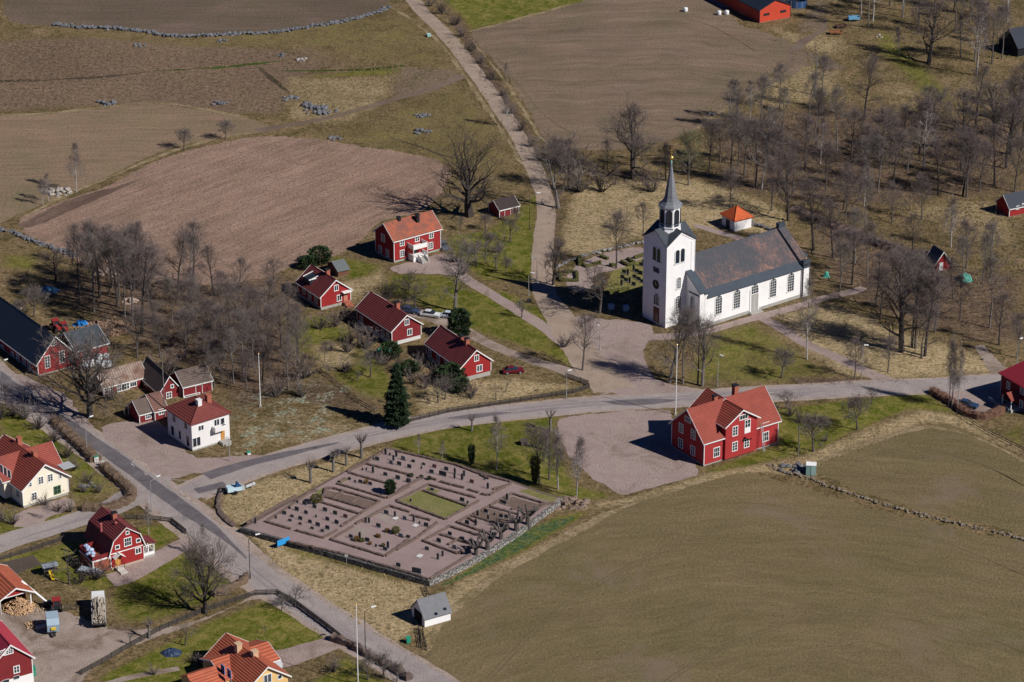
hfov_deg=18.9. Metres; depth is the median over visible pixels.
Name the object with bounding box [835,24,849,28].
farm trailer
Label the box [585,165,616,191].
bush
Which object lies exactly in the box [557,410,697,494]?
school yard
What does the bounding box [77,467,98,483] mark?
bush
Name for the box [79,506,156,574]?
gambrel house
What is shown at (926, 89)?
bare tree
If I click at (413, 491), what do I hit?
hedge
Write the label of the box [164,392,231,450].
white house
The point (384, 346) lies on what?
evergreen bush
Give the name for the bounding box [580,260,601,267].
box hedge
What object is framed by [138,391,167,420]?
red hut
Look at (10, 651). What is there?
window
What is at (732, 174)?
bare tree
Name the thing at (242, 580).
garden hedge
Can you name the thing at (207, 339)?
bare tree
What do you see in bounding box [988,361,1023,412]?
red villa
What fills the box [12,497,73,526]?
cream house yard
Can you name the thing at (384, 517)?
pale gravel plot
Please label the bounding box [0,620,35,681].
house
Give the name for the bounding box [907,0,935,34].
bare tree
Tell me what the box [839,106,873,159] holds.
bare tree
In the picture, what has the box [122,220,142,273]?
tall tree
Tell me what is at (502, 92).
bush
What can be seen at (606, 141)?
dark tree
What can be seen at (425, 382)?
bush
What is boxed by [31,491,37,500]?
window
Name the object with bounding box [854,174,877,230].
tall tree
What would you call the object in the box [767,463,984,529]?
boulder wall
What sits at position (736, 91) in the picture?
birch tree
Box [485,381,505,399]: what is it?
bare fruit tree
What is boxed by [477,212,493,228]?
round tree
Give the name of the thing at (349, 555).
hedge
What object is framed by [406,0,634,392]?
gravel road
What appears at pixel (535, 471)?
columnar evergreen
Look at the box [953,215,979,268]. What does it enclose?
bare tree
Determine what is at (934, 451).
tramline
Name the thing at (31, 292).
round tree
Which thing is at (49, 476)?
window
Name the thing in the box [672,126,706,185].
willow tree
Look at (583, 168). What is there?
fruit tree
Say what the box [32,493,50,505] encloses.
bush
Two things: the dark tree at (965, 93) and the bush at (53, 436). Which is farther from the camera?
the dark tree at (965, 93)
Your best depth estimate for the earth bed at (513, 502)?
591.64 m
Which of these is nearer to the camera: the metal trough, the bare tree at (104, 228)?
the metal trough
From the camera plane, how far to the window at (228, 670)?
526.66 m
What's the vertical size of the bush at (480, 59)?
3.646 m
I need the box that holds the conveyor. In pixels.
[21,580,51,607]
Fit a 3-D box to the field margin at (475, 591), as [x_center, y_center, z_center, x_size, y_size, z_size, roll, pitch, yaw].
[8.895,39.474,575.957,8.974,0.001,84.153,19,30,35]
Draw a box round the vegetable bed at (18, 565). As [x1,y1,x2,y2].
[0,555,40,573]
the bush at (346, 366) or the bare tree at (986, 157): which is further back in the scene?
the bare tree at (986, 157)
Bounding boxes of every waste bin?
[33,665,35,675]
[94,454,98,461]
[405,636,410,642]
[608,303,614,310]
[623,304,629,311]
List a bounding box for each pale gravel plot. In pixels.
[350,526,370,537]
[375,513,398,523]
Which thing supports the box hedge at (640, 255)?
on the churchyard gravel at (630, 252)
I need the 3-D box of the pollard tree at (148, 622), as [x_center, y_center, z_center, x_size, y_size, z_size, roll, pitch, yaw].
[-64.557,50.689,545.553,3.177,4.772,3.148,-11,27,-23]
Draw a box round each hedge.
[42,414,104,462]
[76,461,138,511]
[210,570,249,596]
[215,486,235,526]
[246,494,297,523]
[264,492,308,529]
[289,540,403,572]
[295,529,338,538]
[317,493,366,508]
[320,501,360,513]
[321,487,326,500]
[326,486,380,513]
[330,525,353,538]
[330,538,384,556]
[330,632,414,681]
[332,490,342,497]
[336,482,385,498]
[340,513,360,526]
[347,448,384,471]
[349,471,384,483]
[350,496,359,502]
[355,505,389,524]
[366,462,408,474]
[385,537,410,556]
[386,484,410,498]
[389,504,409,512]
[396,477,422,491]
[396,483,427,500]
[396,500,446,519]
[396,521,437,550]
[397,449,510,481]
[397,567,428,579]
[411,513,430,520]
[422,489,468,506]
[422,525,449,539]
[422,540,457,554]
[428,483,475,498]
[429,553,471,579]
[439,533,469,544]
[440,480,451,484]
[445,500,479,519]
[447,537,459,544]
[449,524,488,537]
[452,483,464,488]
[456,505,488,522]
[457,521,488,533]
[457,544,475,553]
[467,488,478,493]
[470,514,506,526]
[488,482,511,495]
[489,492,511,504]
[489,505,516,514]
[511,501,554,509]
[512,492,545,502]
[560,269,578,281]
[577,255,581,265]
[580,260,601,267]
[599,254,608,259]
[604,286,629,293]
[620,259,635,266]
[633,252,643,258]
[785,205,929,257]
[928,385,1009,419]
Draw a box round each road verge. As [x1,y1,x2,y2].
[0,359,459,681]
[178,374,990,499]
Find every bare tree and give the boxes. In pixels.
[0,382,13,408]
[57,225,97,300]
[90,226,141,306]
[92,220,124,287]
[94,223,135,299]
[117,241,176,314]
[120,303,149,346]
[137,298,165,338]
[145,309,171,356]
[167,272,206,332]
[168,306,200,357]
[178,263,205,306]
[191,297,227,350]
[193,329,216,363]
[204,337,234,380]
[206,277,242,325]
[208,302,236,357]
[210,268,230,305]
[232,304,271,367]
[233,313,258,354]
[233,351,257,389]
[242,285,270,337]
[251,300,284,356]
[254,276,282,319]
[258,257,284,296]
[262,297,294,348]
[273,282,299,322]
[277,315,310,365]
[280,299,307,342]
[280,308,312,357]
[320,340,330,361]
[365,340,374,355]
[517,420,554,483]
[532,420,565,479]
[538,132,566,185]
[552,135,590,188]
[563,310,607,369]
[584,159,596,183]
[593,206,636,268]
[632,200,653,233]
[655,139,674,179]
[677,313,717,384]
[692,116,727,170]
[706,112,731,162]
[716,163,742,207]
[727,107,752,165]
[730,115,763,174]
[760,154,785,210]
[763,121,797,191]
[774,137,812,191]
[781,112,824,169]
[808,136,841,191]
[827,227,856,272]
[832,166,866,220]
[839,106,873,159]
[844,335,870,378]
[863,266,896,319]
[867,103,908,168]
[875,264,939,348]
[876,124,916,185]
[878,178,906,223]
[879,244,928,310]
[879,333,900,372]
[881,112,903,157]
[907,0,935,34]
[909,170,933,219]
[913,83,948,128]
[922,271,959,332]
[949,125,980,174]
[949,268,973,319]
[952,128,985,197]
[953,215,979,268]
[962,139,996,191]
[976,5,1008,63]
[995,79,1023,113]
[1001,131,1023,191]
[1004,310,1023,357]
[1010,62,1023,98]
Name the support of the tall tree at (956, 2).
on the ground at (324, 406)
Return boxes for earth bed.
[322,490,374,506]
[479,508,513,523]
[498,497,538,511]
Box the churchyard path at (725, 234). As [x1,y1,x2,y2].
[693,224,743,239]
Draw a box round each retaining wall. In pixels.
[240,527,428,585]
[428,497,563,585]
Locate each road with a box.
[0,365,452,681]
[0,477,170,552]
[177,374,1000,498]
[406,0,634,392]
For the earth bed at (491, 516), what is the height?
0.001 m
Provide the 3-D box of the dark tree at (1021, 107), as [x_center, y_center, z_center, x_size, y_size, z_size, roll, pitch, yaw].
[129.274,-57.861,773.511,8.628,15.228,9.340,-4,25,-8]
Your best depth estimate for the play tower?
567.00 m
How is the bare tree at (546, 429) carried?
on the ground at (324, 406)
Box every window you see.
[3,647,13,655]
[13,665,19,673]
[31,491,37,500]
[38,476,43,484]
[44,355,50,368]
[47,473,52,481]
[53,485,60,494]
[124,383,129,389]
[124,536,131,546]
[130,381,136,387]
[135,547,141,554]
[145,414,150,419]
[166,391,171,398]
[171,425,174,435]
[184,392,199,397]
[186,435,189,446]
[193,436,200,447]
[198,425,203,430]
[214,419,219,425]
[221,664,224,674]
[227,668,230,678]
[263,672,271,681]
[334,284,338,291]
[337,294,341,301]
[381,233,384,242]
[400,249,404,257]
[404,318,408,325]
[407,328,411,335]
[428,242,432,249]
[474,354,478,361]
[476,364,482,371]
[678,437,682,448]
[679,422,683,433]
[685,415,690,423]
[690,444,694,456]
[691,428,695,439]
[713,446,719,457]
[732,425,737,436]
[732,441,737,451]
[739,413,747,420]
[744,438,749,447]
[745,418,750,428]
[762,431,768,441]
[1006,381,1010,389]
[1019,400,1023,408]
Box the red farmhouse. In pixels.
[373,210,442,263]
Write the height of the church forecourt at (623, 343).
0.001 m
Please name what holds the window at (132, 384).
in the rusty roofed shed at (133, 375)
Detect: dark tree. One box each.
[58,221,80,264]
[75,215,113,297]
[110,218,154,290]
[115,236,170,333]
[124,220,165,301]
[159,226,194,293]
[170,217,208,276]
[196,243,225,295]
[224,255,255,298]
[229,283,259,344]
[248,334,273,383]
[599,137,614,168]
[612,164,620,180]
[791,167,835,250]
[813,194,850,257]
[829,158,858,209]
[837,226,869,284]
[850,52,885,119]
[851,122,883,176]
[859,246,890,307]
[900,211,924,249]
[907,96,937,154]
[908,267,954,356]
[921,136,955,195]
[939,253,970,298]
[942,81,982,170]
[943,126,990,195]
[969,62,997,125]
[978,118,1010,185]
[981,94,1023,168]
[988,291,1015,345]
[1009,86,1023,136]
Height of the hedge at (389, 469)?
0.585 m
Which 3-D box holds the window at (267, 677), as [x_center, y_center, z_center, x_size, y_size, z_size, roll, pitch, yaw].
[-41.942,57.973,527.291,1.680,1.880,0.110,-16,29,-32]
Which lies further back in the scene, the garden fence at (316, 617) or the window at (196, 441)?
the window at (196, 441)
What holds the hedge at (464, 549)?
on the cemetery ground at (428, 563)
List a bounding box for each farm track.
[254,74,466,132]
[791,19,827,66]
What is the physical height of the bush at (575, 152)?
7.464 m
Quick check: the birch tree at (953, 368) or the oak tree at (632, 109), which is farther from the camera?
the oak tree at (632, 109)
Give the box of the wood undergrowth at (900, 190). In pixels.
[713,77,1023,328]
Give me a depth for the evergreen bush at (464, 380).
638.92 m
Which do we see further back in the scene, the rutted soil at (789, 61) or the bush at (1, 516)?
the rutted soil at (789, 61)
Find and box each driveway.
[105,536,198,585]
[275,637,342,667]
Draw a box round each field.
[0,104,269,222]
[2,0,389,34]
[19,136,451,285]
[424,473,1023,681]
[471,0,806,150]
[816,423,1023,535]
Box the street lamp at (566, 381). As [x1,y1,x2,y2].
[566,369,571,398]
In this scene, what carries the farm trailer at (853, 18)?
on the ground at (324, 406)
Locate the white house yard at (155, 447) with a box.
[102,420,269,478]
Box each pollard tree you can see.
[142,615,151,638]
[303,456,317,482]
[327,449,338,472]
[339,445,350,465]
[355,431,369,458]
[466,411,475,430]
[545,406,557,429]
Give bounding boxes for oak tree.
[35,245,65,281]
[538,236,571,284]
[593,87,662,179]
[766,143,807,220]
[861,237,943,352]
[896,0,968,63]
[903,84,954,146]
[969,77,1012,133]
[983,92,1023,154]
[997,72,1023,125]
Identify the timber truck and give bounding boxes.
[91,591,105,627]
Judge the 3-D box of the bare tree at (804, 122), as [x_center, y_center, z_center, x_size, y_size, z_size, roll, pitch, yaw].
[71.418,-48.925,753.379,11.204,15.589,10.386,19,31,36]
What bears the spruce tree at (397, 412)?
on the ground at (324, 406)
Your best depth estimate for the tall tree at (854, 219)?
696.75 m
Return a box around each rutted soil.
[18,178,141,227]
[768,38,796,70]
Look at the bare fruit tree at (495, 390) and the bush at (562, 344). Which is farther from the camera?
the bush at (562, 344)
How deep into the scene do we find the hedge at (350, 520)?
584.73 m
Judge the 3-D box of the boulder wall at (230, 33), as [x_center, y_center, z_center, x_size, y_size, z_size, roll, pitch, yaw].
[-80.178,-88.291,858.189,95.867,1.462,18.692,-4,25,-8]
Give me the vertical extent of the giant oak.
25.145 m
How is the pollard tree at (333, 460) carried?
on the ground at (324, 406)
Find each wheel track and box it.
[2,493,143,544]
[240,565,333,633]
[247,563,406,670]
[363,386,863,434]
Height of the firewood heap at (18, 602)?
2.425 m
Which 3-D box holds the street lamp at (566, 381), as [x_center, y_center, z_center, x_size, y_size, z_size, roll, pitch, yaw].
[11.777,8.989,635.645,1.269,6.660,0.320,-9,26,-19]
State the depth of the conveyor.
556.60 m
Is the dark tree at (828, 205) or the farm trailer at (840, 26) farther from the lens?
the farm trailer at (840, 26)
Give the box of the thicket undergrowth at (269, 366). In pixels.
[156,284,311,394]
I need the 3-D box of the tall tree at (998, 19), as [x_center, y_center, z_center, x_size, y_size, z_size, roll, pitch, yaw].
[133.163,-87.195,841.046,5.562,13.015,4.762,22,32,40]
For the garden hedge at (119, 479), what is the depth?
595.31 m
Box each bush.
[0,397,26,415]
[0,401,10,418]
[0,505,12,521]
[4,505,21,524]
[9,397,39,420]
[21,405,52,428]
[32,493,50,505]
[40,422,69,441]
[50,497,65,511]
[57,439,79,457]
[61,495,75,511]
[65,453,83,470]
[66,564,90,583]
[74,478,89,492]
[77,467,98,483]
[78,560,112,579]
[91,478,105,492]
[100,379,121,399]
[146,345,188,374]
[148,662,159,674]
[187,647,197,661]
[191,652,202,665]
[263,370,292,396]
[276,344,329,378]
[286,370,315,396]
[297,254,317,268]
[307,245,333,264]
[310,309,334,329]
[321,304,343,326]
[323,652,344,672]
[327,339,334,350]
[329,299,359,320]
[337,322,361,341]
[337,334,363,352]
[338,354,359,372]
[353,322,382,349]
[372,275,397,300]
[373,350,395,364]
[377,340,403,359]
[381,353,405,368]
[399,359,420,375]
[403,367,419,383]
[409,351,429,370]
[416,370,430,388]
[417,359,443,382]
[434,0,450,13]
[434,361,466,385]
[444,243,459,261]
[445,13,464,24]
[450,375,472,392]
[453,23,466,36]
[454,258,474,274]
[461,377,483,397]
[465,39,478,50]
[473,53,490,63]
[484,68,496,79]
[490,232,508,251]
[495,87,509,95]
[515,118,526,130]
[523,131,537,146]
[531,144,546,160]
[536,126,588,160]
[555,332,575,347]
[557,150,601,192]
[565,140,599,167]
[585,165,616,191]
[631,165,668,191]
[780,398,797,415]
[789,405,811,421]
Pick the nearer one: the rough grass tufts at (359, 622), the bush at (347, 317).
the rough grass tufts at (359, 622)
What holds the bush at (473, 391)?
on the ground at (324, 406)
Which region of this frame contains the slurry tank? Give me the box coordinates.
[785,0,806,8]
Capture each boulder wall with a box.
[0,226,76,256]
[51,5,391,37]
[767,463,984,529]
[993,529,1023,540]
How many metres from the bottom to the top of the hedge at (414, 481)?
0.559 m
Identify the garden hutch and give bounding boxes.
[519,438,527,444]
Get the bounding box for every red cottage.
[295,264,353,309]
[354,291,423,343]
[424,325,493,379]
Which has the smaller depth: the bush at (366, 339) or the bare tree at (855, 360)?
the bare tree at (855, 360)
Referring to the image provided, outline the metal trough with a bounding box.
[36,623,45,629]
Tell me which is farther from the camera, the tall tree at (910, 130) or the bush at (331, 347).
the tall tree at (910, 130)
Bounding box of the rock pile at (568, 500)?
[555,496,590,509]
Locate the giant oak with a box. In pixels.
[423,117,513,217]
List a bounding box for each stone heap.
[44,187,72,196]
[78,481,95,488]
[96,99,116,106]
[134,43,145,47]
[212,100,228,104]
[280,95,298,100]
[296,57,306,61]
[301,101,318,108]
[303,104,338,115]
[328,135,342,140]
[414,113,430,117]
[414,128,431,134]
[707,111,721,115]
[777,462,805,473]
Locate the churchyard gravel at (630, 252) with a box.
[566,247,643,291]
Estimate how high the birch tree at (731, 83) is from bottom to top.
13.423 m
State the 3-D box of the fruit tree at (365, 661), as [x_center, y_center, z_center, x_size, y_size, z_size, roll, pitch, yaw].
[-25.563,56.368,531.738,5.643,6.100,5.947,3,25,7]
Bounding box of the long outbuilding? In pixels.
[169,364,213,397]
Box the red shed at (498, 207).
[487,195,519,217]
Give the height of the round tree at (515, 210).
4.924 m
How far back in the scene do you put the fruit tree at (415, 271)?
686.65 m
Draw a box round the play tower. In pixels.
[40,561,58,579]
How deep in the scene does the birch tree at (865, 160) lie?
731.19 m
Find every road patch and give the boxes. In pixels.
[448,412,510,418]
[602,399,676,405]
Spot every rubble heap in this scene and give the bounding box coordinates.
[94,269,118,275]
[122,297,138,304]
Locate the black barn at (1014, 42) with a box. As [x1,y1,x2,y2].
[998,26,1023,56]
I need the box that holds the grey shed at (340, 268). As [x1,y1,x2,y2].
[326,259,349,276]
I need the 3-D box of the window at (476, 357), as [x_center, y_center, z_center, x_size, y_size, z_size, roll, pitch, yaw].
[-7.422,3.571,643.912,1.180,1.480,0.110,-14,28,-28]
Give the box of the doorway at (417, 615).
[414,607,421,624]
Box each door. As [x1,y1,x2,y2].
[115,555,120,565]
[195,384,202,393]
[221,430,224,439]
[504,209,510,215]
[726,219,729,228]
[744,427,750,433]
[811,467,814,475]
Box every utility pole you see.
[159,352,165,418]
[796,426,801,456]
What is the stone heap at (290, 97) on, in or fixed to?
on the ground at (324, 406)
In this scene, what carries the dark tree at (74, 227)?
on the ground at (324, 406)
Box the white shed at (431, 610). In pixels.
[410,592,452,626]
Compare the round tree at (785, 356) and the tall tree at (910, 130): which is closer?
the round tree at (785, 356)
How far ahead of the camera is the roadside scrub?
752.47 m
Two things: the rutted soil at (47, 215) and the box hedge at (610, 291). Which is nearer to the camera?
the box hedge at (610, 291)
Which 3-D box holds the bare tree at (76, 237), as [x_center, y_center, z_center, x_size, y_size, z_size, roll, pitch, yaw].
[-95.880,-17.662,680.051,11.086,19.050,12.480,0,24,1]
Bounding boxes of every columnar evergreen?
[467,444,475,464]
[529,455,541,482]
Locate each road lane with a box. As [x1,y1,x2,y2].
[0,370,246,557]
[194,481,225,493]
[202,442,338,478]
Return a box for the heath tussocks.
[0,38,409,121]
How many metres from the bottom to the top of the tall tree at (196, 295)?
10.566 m
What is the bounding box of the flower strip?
[441,516,574,585]
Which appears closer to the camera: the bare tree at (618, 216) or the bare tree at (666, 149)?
the bare tree at (618, 216)
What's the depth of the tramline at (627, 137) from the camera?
798.36 m
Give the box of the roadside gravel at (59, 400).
[4,368,106,439]
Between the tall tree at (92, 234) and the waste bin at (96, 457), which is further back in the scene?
the tall tree at (92, 234)
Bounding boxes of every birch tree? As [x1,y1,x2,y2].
[38,171,51,200]
[38,173,48,201]
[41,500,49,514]
[64,138,86,191]
[142,503,156,533]
[198,521,211,551]
[413,433,421,452]
[437,439,446,453]
[484,409,508,469]
[500,90,516,127]
[541,426,571,488]
[566,430,591,495]
[718,74,740,114]
[725,74,750,111]
[742,79,759,117]
[744,112,786,188]
[792,262,820,359]
[811,109,830,163]
[856,149,877,205]
[872,0,881,21]
[893,24,906,54]
[906,91,943,169]
[940,194,961,246]
[941,328,960,406]
[946,336,962,407]
[953,340,966,404]
[957,0,993,72]
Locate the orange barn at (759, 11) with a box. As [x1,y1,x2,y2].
[715,0,792,22]
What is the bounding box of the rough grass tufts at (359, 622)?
[247,540,427,643]
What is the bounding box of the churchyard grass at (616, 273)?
[605,259,642,295]
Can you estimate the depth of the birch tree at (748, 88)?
785.43 m
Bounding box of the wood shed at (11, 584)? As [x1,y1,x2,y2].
[0,564,34,613]
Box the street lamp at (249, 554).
[248,533,259,578]
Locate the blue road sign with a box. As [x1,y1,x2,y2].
[277,537,289,548]
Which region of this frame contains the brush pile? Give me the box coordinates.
[75,319,128,336]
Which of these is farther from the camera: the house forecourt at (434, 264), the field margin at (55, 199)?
the field margin at (55, 199)
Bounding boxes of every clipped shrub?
[310,493,321,503]
[390,525,400,533]
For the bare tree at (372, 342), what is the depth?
653.50 m
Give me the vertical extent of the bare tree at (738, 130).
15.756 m
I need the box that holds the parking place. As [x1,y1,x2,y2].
[944,388,1003,411]
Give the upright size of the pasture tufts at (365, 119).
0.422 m
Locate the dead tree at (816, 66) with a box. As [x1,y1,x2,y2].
[807,35,822,94]
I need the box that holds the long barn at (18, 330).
[0,297,73,375]
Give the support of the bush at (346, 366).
on the ground at (324, 406)
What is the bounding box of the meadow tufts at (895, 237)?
[699,0,1023,316]
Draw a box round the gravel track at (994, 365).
[975,345,1006,374]
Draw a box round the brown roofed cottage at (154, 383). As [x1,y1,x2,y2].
[142,356,180,398]
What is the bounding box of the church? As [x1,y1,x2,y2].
[642,147,810,327]
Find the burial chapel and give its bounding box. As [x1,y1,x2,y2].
[720,200,753,231]
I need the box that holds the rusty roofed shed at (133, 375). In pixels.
[93,361,144,395]
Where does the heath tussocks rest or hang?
on the ground at (324, 406)
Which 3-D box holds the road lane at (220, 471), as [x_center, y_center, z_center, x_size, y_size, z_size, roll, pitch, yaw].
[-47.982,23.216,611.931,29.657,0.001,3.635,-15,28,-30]
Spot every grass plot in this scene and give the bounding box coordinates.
[400,490,463,516]
[426,487,439,492]
[519,489,557,501]
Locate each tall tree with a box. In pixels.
[67,226,110,311]
[78,220,99,274]
[108,225,140,317]
[110,233,145,324]
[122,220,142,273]
[158,272,179,325]
[175,226,202,298]
[189,279,202,318]
[218,325,241,383]
[227,306,257,373]
[271,334,299,388]
[668,300,700,384]
[716,107,746,178]
[739,112,768,187]
[753,71,777,126]
[758,102,783,167]
[772,60,789,108]
[776,87,790,129]
[801,69,822,116]
[806,84,829,146]
[806,88,827,134]
[813,53,834,108]
[823,82,851,150]
[833,237,856,291]
[842,205,869,264]
[851,135,876,192]
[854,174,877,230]
[856,219,884,275]
[866,130,892,192]
[868,0,869,27]
[887,245,904,300]
[894,249,940,347]
[896,101,914,149]
[901,125,922,172]
[946,0,963,31]
[951,0,971,29]
[954,234,972,280]
[955,13,969,56]
[959,139,974,184]
[966,0,990,61]
[974,246,1009,327]
[976,228,996,283]
[980,218,1003,277]
[992,3,1007,44]
[994,0,1014,59]
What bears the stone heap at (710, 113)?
on the field margin at (725, 108)
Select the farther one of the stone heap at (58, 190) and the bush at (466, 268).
the stone heap at (58, 190)
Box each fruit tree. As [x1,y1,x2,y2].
[46,549,79,584]
[95,314,117,338]
[119,320,148,357]
[171,299,206,341]
[175,619,201,645]
[196,343,238,386]
[210,274,250,311]
[275,583,314,607]
[275,592,293,610]
[349,321,369,344]
[349,648,376,679]
[359,348,386,377]
[366,649,397,677]
[382,656,406,681]
[392,275,415,299]
[398,267,426,290]
[401,277,437,307]
[422,377,446,402]
[430,370,456,399]
[456,215,465,229]
[460,234,486,265]
[473,227,496,255]
[482,240,507,268]
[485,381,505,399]
[492,209,521,241]
[513,298,531,317]
[568,155,589,175]
[568,265,617,313]
[621,134,656,165]
[772,389,802,408]
[865,386,882,403]
[903,322,940,357]
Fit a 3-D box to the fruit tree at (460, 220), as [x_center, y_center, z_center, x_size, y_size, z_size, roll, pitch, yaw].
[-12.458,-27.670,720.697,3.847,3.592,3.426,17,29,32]
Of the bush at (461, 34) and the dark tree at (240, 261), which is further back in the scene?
the bush at (461, 34)
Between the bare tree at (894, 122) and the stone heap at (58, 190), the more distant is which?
the bare tree at (894, 122)
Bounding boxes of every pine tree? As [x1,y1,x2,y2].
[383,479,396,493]
[445,306,473,336]
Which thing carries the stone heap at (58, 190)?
on the field margin at (55, 199)
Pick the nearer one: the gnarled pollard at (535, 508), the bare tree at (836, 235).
the gnarled pollard at (535, 508)
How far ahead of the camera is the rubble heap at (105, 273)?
696.53 m
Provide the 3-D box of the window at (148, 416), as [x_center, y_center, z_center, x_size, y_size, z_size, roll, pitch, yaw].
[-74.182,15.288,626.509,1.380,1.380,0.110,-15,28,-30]
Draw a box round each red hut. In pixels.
[126,397,153,422]
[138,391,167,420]
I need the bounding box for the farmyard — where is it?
[0,591,267,681]
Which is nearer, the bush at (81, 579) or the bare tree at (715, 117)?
the bush at (81, 579)
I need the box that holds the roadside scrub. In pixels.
[439,7,908,384]
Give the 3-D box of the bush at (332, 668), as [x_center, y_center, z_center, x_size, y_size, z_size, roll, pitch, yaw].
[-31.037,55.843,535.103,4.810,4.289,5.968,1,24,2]
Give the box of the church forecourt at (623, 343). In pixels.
[576,316,702,394]
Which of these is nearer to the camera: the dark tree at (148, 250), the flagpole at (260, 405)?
the flagpole at (260, 405)
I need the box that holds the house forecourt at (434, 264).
[391,254,463,274]
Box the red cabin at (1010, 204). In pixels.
[995,190,1023,216]
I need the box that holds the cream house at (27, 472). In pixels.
[0,434,74,507]
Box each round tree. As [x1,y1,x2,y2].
[10,299,28,311]
[18,279,50,316]
[174,126,193,149]
[216,119,236,139]
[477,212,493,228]
[495,255,512,274]
[511,205,525,221]
[764,344,796,377]
[792,411,833,451]
[838,389,873,429]
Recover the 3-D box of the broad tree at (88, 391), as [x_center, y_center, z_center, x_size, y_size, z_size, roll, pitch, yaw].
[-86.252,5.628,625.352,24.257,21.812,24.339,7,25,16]
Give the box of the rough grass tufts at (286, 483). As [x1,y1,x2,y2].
[213,449,380,519]
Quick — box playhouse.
[925,245,949,271]
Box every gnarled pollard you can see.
[468,533,486,555]
[476,524,499,549]
[491,517,511,539]
[505,505,528,530]
[517,501,540,529]
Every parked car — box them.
[400,305,419,314]
[420,309,440,318]
[440,310,457,317]
[441,240,449,250]
[502,365,523,374]
[957,398,978,409]
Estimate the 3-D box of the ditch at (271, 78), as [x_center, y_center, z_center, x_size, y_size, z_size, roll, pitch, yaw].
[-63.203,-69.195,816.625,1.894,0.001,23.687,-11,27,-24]
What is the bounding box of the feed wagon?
[45,610,59,636]
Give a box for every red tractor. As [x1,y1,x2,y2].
[49,318,62,333]
[51,596,62,611]
[59,321,69,331]
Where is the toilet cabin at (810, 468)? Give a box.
[806,461,816,475]
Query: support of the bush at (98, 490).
on the ground at (324, 406)
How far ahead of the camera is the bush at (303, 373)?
645.05 m
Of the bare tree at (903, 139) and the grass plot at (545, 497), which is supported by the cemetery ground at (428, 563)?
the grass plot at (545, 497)
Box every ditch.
[0,72,146,81]
[154,59,290,71]
[258,67,290,93]
[287,65,404,70]
[392,138,459,159]
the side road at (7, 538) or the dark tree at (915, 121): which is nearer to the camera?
the side road at (7, 538)
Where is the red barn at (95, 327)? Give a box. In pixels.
[55,324,109,366]
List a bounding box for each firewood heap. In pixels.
[3,597,35,615]
[25,620,42,628]
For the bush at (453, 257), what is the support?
on the ground at (324, 406)
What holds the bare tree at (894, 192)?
on the ground at (324, 406)
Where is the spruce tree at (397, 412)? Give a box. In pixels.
[382,362,411,427]
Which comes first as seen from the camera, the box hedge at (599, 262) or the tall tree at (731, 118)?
the box hedge at (599, 262)
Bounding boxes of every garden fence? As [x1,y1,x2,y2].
[0,535,63,559]
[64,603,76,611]
[81,589,276,673]
[124,514,186,532]
[277,589,345,637]
[320,368,374,411]
[410,373,589,420]
[422,625,426,647]
[957,410,1023,449]
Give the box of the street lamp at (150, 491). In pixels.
[150,475,159,511]
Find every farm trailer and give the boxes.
[829,30,845,34]
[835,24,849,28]
[848,15,859,21]
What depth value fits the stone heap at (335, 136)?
776.42 m
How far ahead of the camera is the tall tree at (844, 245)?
683.44 m
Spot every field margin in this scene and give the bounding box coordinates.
[0,102,262,122]
[24,132,259,215]
[391,7,527,174]
[430,478,708,645]
[442,23,531,143]
[470,3,573,31]
[470,38,547,142]
[678,73,799,141]
[816,425,1023,466]
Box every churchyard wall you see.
[556,240,643,267]
[751,220,773,229]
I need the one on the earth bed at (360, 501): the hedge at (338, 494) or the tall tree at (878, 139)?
the hedge at (338, 494)
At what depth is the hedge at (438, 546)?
575.05 m
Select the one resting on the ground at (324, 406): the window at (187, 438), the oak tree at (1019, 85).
the oak tree at (1019, 85)
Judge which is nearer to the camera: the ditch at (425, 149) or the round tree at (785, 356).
the round tree at (785, 356)
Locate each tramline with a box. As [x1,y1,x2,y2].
[496,57,753,136]
[499,59,758,138]
[526,14,751,48]
[530,16,758,52]
[851,447,1023,485]
[857,449,1018,482]
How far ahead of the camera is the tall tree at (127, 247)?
664.30 m
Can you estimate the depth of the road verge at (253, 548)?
574.17 m
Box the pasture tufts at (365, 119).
[273,40,530,178]
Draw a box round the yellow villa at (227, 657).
[179,632,291,681]
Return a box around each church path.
[645,286,866,340]
[755,315,899,380]
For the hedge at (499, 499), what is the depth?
592.60 m
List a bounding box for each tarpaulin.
[39,285,59,293]
[72,320,87,326]
[160,647,181,656]
[823,271,829,277]
[955,272,972,281]
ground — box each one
[0,0,1023,681]
[245,449,558,577]
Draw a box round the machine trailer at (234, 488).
[217,481,254,494]
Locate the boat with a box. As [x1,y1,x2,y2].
[78,566,106,575]
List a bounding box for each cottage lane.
[407,309,610,394]
[447,267,562,349]
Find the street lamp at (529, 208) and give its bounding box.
[529,192,540,229]
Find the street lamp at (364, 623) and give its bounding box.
[364,605,375,648]
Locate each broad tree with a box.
[24,323,131,419]
[168,519,239,614]
[430,231,481,308]
[522,135,583,208]
[650,299,700,383]
[677,303,720,386]
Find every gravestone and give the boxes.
[411,567,421,574]
[438,470,446,476]
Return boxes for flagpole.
[258,353,261,406]
[355,604,358,681]
[674,344,677,414]
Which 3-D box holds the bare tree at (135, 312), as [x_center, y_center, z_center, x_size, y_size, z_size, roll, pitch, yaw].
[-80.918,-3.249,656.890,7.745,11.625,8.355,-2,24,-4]
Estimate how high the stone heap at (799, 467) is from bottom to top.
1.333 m
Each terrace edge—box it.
[243,451,379,527]
[386,447,562,497]
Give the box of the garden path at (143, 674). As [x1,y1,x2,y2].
[107,666,179,681]
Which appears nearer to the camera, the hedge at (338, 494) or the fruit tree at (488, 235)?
the hedge at (338, 494)
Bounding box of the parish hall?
[668,383,781,465]

